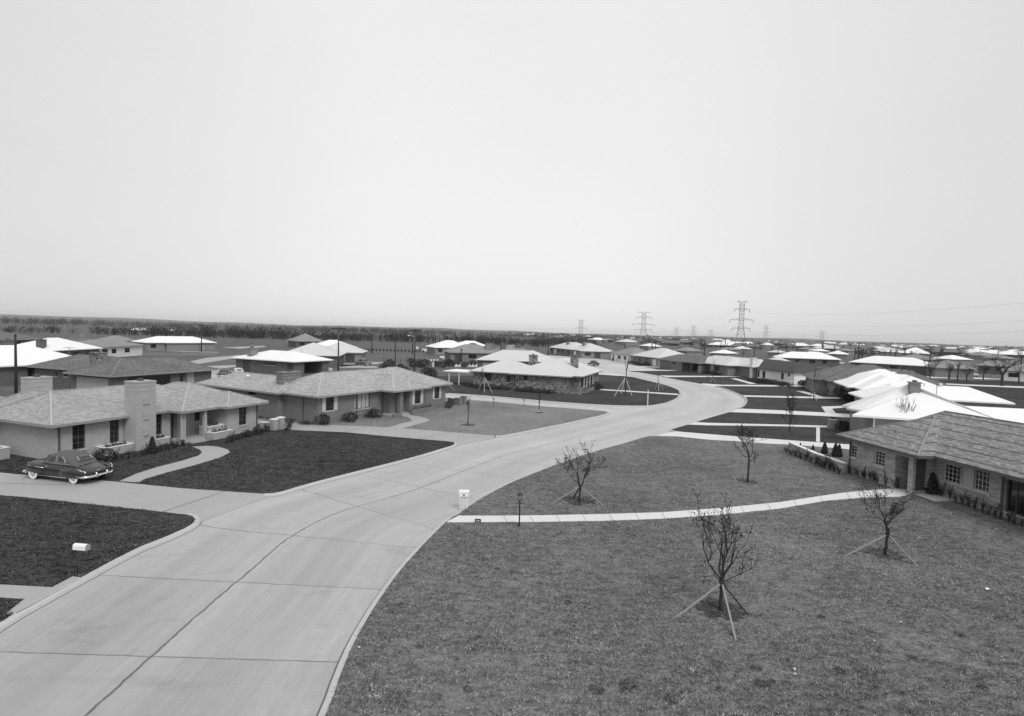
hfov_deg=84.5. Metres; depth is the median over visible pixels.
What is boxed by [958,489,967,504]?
shrub
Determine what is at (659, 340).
house
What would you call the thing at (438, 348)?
house
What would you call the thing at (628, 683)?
weed shrub
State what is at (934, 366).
bare tree
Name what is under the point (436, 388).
window
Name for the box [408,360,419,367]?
shrub
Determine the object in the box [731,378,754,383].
footpath
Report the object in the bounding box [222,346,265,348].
pavement
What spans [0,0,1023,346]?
sky
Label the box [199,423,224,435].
planter box
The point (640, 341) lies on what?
house
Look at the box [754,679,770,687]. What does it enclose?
weed shrub
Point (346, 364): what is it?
pavement
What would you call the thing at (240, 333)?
wood
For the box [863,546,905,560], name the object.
soil
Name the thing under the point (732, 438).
driveway
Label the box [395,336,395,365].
utility pole
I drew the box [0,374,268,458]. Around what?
house
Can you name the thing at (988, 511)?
shrub
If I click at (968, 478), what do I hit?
window
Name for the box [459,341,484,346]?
house
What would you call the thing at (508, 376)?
window
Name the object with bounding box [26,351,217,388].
house
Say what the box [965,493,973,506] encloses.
shrub
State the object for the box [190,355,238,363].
pavement
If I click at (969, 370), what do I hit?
bare tree
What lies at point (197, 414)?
window
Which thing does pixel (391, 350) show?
fence
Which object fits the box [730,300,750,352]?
transmission tower
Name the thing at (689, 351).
house
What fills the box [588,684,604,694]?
weed shrub
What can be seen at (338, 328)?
utility pole
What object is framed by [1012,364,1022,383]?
bare tree
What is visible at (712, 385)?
driveway
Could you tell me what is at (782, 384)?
shrub
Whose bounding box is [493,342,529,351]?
house
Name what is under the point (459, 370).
carport
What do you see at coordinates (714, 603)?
soil
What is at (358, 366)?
pavement
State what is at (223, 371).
parked car
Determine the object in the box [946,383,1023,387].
pavement
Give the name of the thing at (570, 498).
soil
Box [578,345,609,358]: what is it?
house
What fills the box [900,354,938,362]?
house
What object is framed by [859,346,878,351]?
house
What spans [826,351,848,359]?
house
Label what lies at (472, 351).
house
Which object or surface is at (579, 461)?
oak tree
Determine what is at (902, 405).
bare tree
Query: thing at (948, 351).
house
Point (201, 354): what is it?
garden wall
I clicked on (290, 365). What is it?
door
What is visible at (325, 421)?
shrub
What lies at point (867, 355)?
house
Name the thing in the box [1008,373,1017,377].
window
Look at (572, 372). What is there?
house
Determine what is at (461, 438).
driveway
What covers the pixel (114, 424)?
window
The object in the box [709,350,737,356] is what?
house
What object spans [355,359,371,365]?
parked car
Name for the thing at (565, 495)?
tree stake
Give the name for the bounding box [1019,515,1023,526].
shrub
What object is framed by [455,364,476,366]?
picket fence
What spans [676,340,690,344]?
house
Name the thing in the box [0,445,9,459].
planter box
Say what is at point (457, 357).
door
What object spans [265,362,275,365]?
window
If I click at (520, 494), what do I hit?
lamp post
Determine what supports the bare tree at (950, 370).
on the ground at (6, 390)
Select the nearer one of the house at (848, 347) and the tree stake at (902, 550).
the tree stake at (902, 550)
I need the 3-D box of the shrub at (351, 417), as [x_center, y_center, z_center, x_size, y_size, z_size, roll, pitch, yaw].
[-16.352,5.918,56.599,1.643,1.122,1.743,1,3,-18]
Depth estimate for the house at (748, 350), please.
352.38 m
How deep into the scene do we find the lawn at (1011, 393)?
128.12 m
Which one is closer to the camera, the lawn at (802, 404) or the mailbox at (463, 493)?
the mailbox at (463, 493)
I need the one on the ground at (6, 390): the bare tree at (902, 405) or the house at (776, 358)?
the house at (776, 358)
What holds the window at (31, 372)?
in the house at (27, 355)
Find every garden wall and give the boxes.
[144,353,216,355]
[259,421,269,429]
[788,442,816,462]
[815,453,846,472]
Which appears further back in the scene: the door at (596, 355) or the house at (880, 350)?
the house at (880, 350)
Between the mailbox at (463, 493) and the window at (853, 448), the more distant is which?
the window at (853, 448)
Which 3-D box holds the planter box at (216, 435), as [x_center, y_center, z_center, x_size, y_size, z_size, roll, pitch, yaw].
[-24.362,6.351,46.936,0.860,0.600,1.910,3,3,20]
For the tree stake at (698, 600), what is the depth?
19.48 m
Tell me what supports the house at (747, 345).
on the ground at (6, 390)
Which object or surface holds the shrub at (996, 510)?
on the lawn at (458, 696)
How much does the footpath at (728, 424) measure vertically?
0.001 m
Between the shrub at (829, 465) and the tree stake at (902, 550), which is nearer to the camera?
the tree stake at (902, 550)
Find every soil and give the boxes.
[561,496,596,505]
[694,597,745,621]
[737,478,757,483]
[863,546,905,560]
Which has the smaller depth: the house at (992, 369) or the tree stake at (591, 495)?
the tree stake at (591, 495)
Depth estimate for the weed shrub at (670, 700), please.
14.77 m
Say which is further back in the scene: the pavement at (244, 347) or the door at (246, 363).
the pavement at (244, 347)
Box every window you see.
[28,368,34,376]
[72,424,86,449]
[109,419,120,443]
[128,375,169,384]
[156,414,161,435]
[194,412,201,421]
[238,407,247,426]
[248,391,254,395]
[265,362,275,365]
[325,397,334,411]
[353,393,370,410]
[414,390,420,404]
[434,387,439,399]
[484,373,491,381]
[506,375,510,382]
[848,445,856,459]
[872,450,884,468]
[941,463,959,485]
[957,466,975,489]
[971,470,989,495]
[1003,479,1023,518]
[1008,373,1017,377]
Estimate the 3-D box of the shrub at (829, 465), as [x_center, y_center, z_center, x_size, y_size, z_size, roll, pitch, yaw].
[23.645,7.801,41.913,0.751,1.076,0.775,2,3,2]
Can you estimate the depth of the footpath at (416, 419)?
57.48 m
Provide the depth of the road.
20.38 m
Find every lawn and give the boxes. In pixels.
[0,425,454,493]
[0,495,194,620]
[260,398,607,436]
[325,436,1023,715]
[434,374,679,405]
[631,371,717,375]
[667,377,792,384]
[672,412,849,443]
[718,386,1023,413]
[937,380,1023,399]
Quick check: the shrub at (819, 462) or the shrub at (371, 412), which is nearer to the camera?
the shrub at (819, 462)
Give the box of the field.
[14,333,433,352]
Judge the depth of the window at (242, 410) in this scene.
49.41 m
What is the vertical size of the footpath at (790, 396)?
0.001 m
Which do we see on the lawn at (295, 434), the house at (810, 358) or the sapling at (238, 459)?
the sapling at (238, 459)
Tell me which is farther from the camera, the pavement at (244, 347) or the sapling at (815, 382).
the pavement at (244, 347)
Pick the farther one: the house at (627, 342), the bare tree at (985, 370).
the house at (627, 342)
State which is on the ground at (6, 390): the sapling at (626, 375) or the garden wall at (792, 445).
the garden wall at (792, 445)
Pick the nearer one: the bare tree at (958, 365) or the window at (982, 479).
the window at (982, 479)
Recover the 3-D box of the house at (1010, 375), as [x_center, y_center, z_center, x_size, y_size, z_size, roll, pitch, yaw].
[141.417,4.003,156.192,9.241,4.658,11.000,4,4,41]
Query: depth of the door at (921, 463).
35.80 m
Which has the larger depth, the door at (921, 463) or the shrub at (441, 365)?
the shrub at (441, 365)
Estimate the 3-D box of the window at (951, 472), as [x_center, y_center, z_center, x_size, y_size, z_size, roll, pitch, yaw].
[27.119,7.166,34.732,0.200,1.190,1.256,1,3,-8]
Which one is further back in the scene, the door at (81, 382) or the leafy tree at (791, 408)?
the door at (81, 382)
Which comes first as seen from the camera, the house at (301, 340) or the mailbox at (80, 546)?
the mailbox at (80, 546)
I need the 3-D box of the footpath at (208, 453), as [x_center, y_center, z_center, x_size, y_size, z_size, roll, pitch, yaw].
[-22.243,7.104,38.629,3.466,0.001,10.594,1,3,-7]
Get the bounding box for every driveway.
[0,472,267,520]
[258,419,494,444]
[607,365,648,366]
[630,370,676,370]
[658,431,848,448]
[660,375,739,376]
[702,383,804,386]
[732,409,849,416]
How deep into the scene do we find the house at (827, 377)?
100.88 m
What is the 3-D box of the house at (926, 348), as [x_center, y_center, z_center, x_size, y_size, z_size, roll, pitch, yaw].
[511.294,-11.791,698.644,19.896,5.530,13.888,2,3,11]
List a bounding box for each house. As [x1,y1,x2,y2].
[0,332,41,343]
[0,339,71,385]
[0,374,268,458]
[17,338,102,354]
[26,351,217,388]
[63,331,92,341]
[79,339,145,356]
[131,336,216,350]
[195,367,452,424]
[231,343,333,374]
[287,333,322,347]
[289,342,346,367]
[317,340,355,346]
[328,342,367,362]
[425,340,463,354]
[443,343,496,361]
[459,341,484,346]
[468,354,602,391]
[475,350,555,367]
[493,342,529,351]
[549,342,580,355]
[550,335,564,339]
[566,341,613,357]
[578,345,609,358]
[587,338,607,342]
[609,347,645,362]
[614,339,638,344]
[630,338,643,343]
[631,348,685,366]
[639,343,661,350]
[653,339,665,342]
[657,354,706,372]
[660,340,680,345]
[674,347,703,354]
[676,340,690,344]
[690,355,762,377]
[700,341,715,345]
[706,342,731,347]
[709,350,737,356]
[718,347,739,354]
[729,343,753,349]
[735,346,750,352]
[749,343,763,349]
[749,357,819,384]
[761,342,773,347]
[767,350,786,357]
[771,342,784,345]
[771,357,788,360]
[772,351,840,366]
[781,343,799,348]
[791,343,808,347]
[797,347,812,351]
[802,364,945,395]
[808,344,825,347]
[808,349,828,353]
[812,345,839,351]
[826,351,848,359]
[833,369,934,394]
[835,348,853,354]
[836,346,860,353]
[836,411,1023,523]
[842,380,1023,430]
[849,356,927,374]
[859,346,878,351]
[863,350,877,356]
[874,347,903,353]
[881,349,901,355]
[900,347,929,356]
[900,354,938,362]
[918,346,929,350]
[924,360,976,378]
[928,348,964,354]
[934,355,972,365]
[959,352,994,359]
[965,349,992,353]
[976,360,1011,374]
[981,355,1015,363]
[993,351,1023,357]
[1001,364,1023,381]
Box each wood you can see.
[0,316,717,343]
[0,323,608,346]
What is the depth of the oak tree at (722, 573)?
19.81 m
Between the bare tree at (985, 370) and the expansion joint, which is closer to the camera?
the expansion joint
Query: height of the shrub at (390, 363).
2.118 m
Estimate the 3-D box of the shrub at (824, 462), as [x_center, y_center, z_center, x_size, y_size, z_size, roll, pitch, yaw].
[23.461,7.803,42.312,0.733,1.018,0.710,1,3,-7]
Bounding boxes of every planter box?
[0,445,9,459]
[94,441,133,455]
[156,436,169,445]
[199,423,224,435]
[206,429,232,439]
[407,406,434,414]
[558,388,582,394]
[577,385,595,392]
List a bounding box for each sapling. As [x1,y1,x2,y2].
[229,449,247,473]
[625,357,629,395]
[813,368,822,399]
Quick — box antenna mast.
[63,347,71,388]
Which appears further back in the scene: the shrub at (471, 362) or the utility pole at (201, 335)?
the utility pole at (201, 335)
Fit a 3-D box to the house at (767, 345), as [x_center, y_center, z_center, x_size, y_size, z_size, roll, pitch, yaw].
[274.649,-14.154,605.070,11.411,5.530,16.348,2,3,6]
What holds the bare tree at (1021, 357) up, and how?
on the ground at (6, 390)
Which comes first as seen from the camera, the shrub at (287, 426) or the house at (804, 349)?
the shrub at (287, 426)
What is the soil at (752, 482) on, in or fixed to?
on the lawn at (458, 696)
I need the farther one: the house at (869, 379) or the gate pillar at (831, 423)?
the house at (869, 379)
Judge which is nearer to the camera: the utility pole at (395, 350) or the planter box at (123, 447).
the planter box at (123, 447)
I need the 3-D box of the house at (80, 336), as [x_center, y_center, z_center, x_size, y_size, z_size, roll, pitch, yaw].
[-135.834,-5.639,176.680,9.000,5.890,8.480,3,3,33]
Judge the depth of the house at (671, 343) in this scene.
528.89 m
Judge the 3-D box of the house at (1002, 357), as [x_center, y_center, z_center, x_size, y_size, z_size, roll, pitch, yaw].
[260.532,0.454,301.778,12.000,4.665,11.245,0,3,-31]
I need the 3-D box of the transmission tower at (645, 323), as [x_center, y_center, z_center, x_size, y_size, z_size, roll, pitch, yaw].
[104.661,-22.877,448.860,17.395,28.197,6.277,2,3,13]
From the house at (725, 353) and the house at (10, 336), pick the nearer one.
the house at (10, 336)
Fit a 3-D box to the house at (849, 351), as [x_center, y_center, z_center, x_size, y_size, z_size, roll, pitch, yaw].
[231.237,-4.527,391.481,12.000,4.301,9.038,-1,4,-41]
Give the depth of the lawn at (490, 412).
61.86 m
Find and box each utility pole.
[14,334,17,393]
[198,324,203,351]
[331,327,345,370]
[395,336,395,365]
[408,329,420,371]
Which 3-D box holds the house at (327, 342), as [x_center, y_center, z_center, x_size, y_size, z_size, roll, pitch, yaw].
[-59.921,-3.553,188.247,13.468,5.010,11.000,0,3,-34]
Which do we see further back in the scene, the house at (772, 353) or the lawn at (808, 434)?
the house at (772, 353)
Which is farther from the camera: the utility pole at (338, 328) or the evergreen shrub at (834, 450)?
the utility pole at (338, 328)
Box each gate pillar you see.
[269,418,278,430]
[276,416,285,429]
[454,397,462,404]
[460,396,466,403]
[827,419,839,429]
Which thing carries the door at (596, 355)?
in the house at (594, 352)
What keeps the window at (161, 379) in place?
in the house at (97, 369)
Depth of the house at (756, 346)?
474.46 m
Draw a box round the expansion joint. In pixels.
[17,579,79,612]
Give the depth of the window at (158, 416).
44.42 m
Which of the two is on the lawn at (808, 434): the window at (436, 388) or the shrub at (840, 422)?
the shrub at (840, 422)
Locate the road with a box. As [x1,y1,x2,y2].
[0,355,744,715]
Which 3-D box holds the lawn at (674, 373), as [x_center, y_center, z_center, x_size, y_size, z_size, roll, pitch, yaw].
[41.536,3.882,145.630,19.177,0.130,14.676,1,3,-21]
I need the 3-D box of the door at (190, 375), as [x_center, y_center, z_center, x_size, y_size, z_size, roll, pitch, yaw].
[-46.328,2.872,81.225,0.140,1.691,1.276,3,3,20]
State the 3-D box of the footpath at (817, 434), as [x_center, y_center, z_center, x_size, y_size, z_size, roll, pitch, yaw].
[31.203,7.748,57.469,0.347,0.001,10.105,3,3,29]
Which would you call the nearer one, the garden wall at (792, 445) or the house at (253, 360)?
the garden wall at (792, 445)
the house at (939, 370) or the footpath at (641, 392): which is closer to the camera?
the footpath at (641, 392)
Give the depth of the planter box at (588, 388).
93.09 m
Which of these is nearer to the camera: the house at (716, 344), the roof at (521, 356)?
the roof at (521, 356)
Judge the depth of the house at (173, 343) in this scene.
183.90 m
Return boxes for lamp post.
[517,492,522,525]
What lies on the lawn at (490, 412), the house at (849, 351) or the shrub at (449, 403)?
the shrub at (449, 403)
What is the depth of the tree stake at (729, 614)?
18.74 m
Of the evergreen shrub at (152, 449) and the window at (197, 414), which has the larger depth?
the window at (197, 414)
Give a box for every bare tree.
[701,342,712,355]
[859,347,868,358]
[895,394,916,411]
[922,349,940,377]
[946,361,955,378]
[956,362,961,380]
[960,365,975,381]
[980,364,989,379]
[992,354,1022,385]
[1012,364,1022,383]
[1014,348,1023,363]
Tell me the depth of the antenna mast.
75.72 m
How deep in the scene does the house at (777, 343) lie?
796.28 m
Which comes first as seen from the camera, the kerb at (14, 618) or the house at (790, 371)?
the kerb at (14, 618)
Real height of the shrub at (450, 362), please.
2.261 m
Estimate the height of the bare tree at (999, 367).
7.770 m
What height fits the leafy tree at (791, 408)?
4.598 m
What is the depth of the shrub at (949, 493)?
34.47 m
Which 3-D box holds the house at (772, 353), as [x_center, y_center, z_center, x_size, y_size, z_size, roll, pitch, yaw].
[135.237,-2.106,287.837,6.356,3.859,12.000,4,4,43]
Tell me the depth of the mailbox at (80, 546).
20.81 m
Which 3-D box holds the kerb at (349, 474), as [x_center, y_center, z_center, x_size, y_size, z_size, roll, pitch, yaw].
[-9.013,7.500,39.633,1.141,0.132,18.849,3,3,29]
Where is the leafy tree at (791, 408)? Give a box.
[781,389,797,431]
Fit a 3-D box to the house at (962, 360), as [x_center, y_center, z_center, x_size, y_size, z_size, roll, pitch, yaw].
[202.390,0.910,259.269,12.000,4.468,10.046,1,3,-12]
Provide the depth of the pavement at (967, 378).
161.18 m
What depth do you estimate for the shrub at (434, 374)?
111.88 m
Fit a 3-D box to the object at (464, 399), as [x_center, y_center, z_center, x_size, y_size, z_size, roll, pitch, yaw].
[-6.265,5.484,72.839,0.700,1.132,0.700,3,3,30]
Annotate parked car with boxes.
[22,450,114,483]
[217,368,230,376]
[231,368,243,372]
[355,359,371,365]
[587,360,599,365]
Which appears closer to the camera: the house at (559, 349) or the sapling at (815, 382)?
the sapling at (815, 382)
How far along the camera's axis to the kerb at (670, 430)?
61.51 m
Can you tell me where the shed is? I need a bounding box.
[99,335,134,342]
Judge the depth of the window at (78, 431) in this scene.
38.92 m
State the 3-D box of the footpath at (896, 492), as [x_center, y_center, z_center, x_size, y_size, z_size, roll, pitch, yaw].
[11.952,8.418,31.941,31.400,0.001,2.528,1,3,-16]
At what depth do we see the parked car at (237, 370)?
100.78 m
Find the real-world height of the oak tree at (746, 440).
3.914 m
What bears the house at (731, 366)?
on the ground at (6, 390)
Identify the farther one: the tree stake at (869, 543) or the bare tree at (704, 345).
the bare tree at (704, 345)
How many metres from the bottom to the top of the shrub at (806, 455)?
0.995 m
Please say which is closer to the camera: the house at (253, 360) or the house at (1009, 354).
the house at (253, 360)
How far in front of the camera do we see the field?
291.64 m
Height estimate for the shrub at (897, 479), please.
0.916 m
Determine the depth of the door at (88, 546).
20.82 m
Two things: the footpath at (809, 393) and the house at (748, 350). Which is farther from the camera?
the house at (748, 350)
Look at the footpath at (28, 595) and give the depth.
19.66 m
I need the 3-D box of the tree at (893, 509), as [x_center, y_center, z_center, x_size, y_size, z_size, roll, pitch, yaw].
[16.617,7.061,25.076,2.339,3.846,2.418,3,3,27]
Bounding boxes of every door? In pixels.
[76,376,108,388]
[85,544,90,550]
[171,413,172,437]
[187,372,193,382]
[243,360,249,371]
[288,363,292,370]
[345,355,354,362]
[454,354,460,360]
[594,353,600,357]
[915,459,925,489]
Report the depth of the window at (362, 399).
59.36 m
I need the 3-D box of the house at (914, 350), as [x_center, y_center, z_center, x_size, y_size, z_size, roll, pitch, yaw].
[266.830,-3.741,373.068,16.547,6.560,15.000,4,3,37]
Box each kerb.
[0,513,202,632]
[263,442,457,496]
[316,435,655,715]
[447,377,680,406]
[496,411,609,437]
[669,412,727,431]
[715,386,746,408]
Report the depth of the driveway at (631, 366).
171.73 m
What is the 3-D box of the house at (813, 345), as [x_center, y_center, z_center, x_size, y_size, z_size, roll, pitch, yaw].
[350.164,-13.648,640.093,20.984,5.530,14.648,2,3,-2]
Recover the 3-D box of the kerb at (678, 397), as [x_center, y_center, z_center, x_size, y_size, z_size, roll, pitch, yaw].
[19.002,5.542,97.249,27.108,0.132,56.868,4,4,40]
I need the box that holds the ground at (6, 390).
[0,318,1023,396]
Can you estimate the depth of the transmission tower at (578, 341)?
447.71 m
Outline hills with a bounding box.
[0,314,1020,347]
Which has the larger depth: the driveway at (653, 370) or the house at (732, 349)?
the house at (732, 349)
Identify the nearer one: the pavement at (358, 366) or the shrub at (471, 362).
the pavement at (358, 366)
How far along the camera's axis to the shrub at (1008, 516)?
30.52 m
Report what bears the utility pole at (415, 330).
on the ground at (6, 390)
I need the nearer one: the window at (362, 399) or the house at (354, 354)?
the window at (362, 399)
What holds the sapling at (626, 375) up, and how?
on the lawn at (604, 397)
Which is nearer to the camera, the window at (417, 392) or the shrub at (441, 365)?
the window at (417, 392)
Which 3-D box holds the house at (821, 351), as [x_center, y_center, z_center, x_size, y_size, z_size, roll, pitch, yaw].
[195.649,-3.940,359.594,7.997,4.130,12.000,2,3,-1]
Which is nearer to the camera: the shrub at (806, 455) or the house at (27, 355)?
the shrub at (806, 455)
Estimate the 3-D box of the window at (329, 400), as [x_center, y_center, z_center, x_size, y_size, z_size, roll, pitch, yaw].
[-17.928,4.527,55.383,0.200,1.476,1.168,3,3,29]
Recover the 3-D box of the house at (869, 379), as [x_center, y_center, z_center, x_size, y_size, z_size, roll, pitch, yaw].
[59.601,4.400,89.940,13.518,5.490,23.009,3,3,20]
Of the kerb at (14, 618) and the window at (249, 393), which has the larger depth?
the window at (249, 393)
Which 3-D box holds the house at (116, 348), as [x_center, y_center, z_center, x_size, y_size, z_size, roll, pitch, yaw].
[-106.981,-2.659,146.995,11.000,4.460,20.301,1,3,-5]
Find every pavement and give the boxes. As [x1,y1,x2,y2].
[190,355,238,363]
[209,365,235,367]
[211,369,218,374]
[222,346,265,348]
[339,364,376,367]
[341,362,382,365]
[926,376,1000,379]
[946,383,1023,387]
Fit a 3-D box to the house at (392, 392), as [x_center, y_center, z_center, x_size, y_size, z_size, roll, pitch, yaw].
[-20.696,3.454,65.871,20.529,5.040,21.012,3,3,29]
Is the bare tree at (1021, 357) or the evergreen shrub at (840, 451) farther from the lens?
the bare tree at (1021, 357)
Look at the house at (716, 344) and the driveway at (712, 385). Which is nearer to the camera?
the driveway at (712, 385)
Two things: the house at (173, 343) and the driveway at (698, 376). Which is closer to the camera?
the driveway at (698, 376)
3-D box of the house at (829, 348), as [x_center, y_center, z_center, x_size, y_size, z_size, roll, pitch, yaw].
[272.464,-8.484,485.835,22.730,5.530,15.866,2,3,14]
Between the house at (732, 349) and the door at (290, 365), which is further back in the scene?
the house at (732, 349)
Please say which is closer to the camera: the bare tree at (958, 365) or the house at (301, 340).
the bare tree at (958, 365)
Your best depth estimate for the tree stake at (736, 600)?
19.66 m
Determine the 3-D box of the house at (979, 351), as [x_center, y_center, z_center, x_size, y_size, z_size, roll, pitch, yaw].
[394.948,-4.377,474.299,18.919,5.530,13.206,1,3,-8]
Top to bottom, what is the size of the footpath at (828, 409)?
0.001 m
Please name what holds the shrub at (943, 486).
on the lawn at (458, 696)
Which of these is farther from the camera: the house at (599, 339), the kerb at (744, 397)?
the house at (599, 339)
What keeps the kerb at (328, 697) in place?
on the road
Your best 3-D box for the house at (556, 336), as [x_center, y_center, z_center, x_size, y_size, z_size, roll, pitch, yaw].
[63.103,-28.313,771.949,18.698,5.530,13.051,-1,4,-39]
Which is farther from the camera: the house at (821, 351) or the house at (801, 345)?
the house at (801, 345)
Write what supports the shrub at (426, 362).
on the ground at (6, 390)
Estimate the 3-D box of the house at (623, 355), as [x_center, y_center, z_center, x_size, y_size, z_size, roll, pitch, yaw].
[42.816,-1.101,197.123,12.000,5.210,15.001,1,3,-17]
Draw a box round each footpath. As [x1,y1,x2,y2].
[0,576,80,613]
[121,446,229,482]
[390,415,429,427]
[448,488,907,521]
[600,389,678,394]
[688,422,826,427]
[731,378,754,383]
[743,395,839,398]
[798,391,821,396]
[816,427,819,441]
[822,406,843,412]
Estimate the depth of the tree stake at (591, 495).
31.79 m
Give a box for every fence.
[361,348,423,351]
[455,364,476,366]
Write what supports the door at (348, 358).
in the house at (354, 354)
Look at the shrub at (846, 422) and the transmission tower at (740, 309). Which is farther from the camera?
the transmission tower at (740, 309)
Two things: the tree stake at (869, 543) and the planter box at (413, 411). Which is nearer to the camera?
the tree stake at (869, 543)
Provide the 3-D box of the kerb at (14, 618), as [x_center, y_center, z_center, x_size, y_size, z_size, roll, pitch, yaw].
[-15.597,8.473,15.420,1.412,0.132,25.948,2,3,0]
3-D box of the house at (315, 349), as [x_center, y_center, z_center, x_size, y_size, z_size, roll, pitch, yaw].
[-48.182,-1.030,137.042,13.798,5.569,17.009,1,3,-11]
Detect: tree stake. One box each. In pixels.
[551,486,578,503]
[581,487,602,504]
[675,584,720,617]
[722,585,736,640]
[724,585,747,614]
[845,535,885,555]
[888,536,916,565]
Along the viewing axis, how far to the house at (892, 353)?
395.02 m
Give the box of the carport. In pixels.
[443,369,473,384]
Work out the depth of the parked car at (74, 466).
33.12 m
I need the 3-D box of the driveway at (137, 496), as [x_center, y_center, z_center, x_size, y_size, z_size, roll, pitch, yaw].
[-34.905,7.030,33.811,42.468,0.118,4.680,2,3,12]
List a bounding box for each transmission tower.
[574,319,586,343]
[632,312,654,346]
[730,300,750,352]
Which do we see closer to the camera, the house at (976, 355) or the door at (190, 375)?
the door at (190, 375)
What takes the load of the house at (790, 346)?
on the ground at (6, 390)
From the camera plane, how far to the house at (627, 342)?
508.42 m
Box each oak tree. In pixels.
[557,440,607,501]
[691,489,760,610]
[730,423,766,482]
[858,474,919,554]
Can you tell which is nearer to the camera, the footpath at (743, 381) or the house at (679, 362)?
the footpath at (743, 381)
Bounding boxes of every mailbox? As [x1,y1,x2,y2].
[72,543,90,576]
[459,490,468,508]
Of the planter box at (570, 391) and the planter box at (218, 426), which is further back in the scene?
the planter box at (570, 391)
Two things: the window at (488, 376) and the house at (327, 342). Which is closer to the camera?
the window at (488, 376)
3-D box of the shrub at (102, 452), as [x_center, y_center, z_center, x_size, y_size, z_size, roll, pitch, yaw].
[-27.382,6.540,38.001,1.487,1.016,1.577,4,4,39]
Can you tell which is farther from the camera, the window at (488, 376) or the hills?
the hills
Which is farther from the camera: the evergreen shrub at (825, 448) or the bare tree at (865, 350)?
the bare tree at (865, 350)
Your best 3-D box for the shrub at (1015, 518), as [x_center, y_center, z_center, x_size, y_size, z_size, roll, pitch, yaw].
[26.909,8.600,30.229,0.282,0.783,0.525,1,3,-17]
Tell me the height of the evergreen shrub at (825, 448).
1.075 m
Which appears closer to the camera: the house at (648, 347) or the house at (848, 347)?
the house at (648, 347)
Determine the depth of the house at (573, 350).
229.12 m
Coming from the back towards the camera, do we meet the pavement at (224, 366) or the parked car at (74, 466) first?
the pavement at (224, 366)
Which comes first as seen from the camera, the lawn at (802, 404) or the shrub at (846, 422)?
the shrub at (846, 422)
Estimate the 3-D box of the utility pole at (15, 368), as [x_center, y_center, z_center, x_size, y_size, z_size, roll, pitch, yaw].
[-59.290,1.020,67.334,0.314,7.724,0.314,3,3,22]
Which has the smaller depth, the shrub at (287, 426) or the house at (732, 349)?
the shrub at (287, 426)
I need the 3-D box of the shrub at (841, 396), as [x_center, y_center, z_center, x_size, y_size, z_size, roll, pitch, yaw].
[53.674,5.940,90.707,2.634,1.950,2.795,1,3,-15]
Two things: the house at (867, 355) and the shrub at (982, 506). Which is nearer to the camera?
the shrub at (982, 506)
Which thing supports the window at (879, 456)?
in the house at (976, 455)
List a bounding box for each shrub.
[92,447,116,461]
[148,436,156,453]
[283,421,291,429]
[313,414,330,424]
[341,411,356,421]
[365,408,383,417]
[384,359,394,366]
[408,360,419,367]
[420,359,431,366]
[424,368,437,376]
[437,361,446,367]
[444,359,455,366]
[444,400,454,407]
[467,360,476,365]
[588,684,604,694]
[618,679,635,691]
[665,695,676,704]
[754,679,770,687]
[777,381,787,386]
[802,448,809,459]
[813,456,823,466]
[820,455,828,467]
[821,442,827,453]
[825,455,834,468]
[831,443,838,456]
[834,419,844,428]
[835,444,842,456]
[837,389,854,399]
[841,420,849,429]
[896,476,901,488]
[924,472,939,494]
[937,483,946,496]
[946,483,954,499]
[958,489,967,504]
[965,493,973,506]
[973,496,978,509]
[978,495,986,512]
[985,505,993,514]
[990,503,1003,516]
[1006,507,1011,522]
[1008,510,1018,524]
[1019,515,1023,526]
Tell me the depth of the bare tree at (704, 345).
287.67 m
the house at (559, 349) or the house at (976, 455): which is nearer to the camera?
the house at (976, 455)

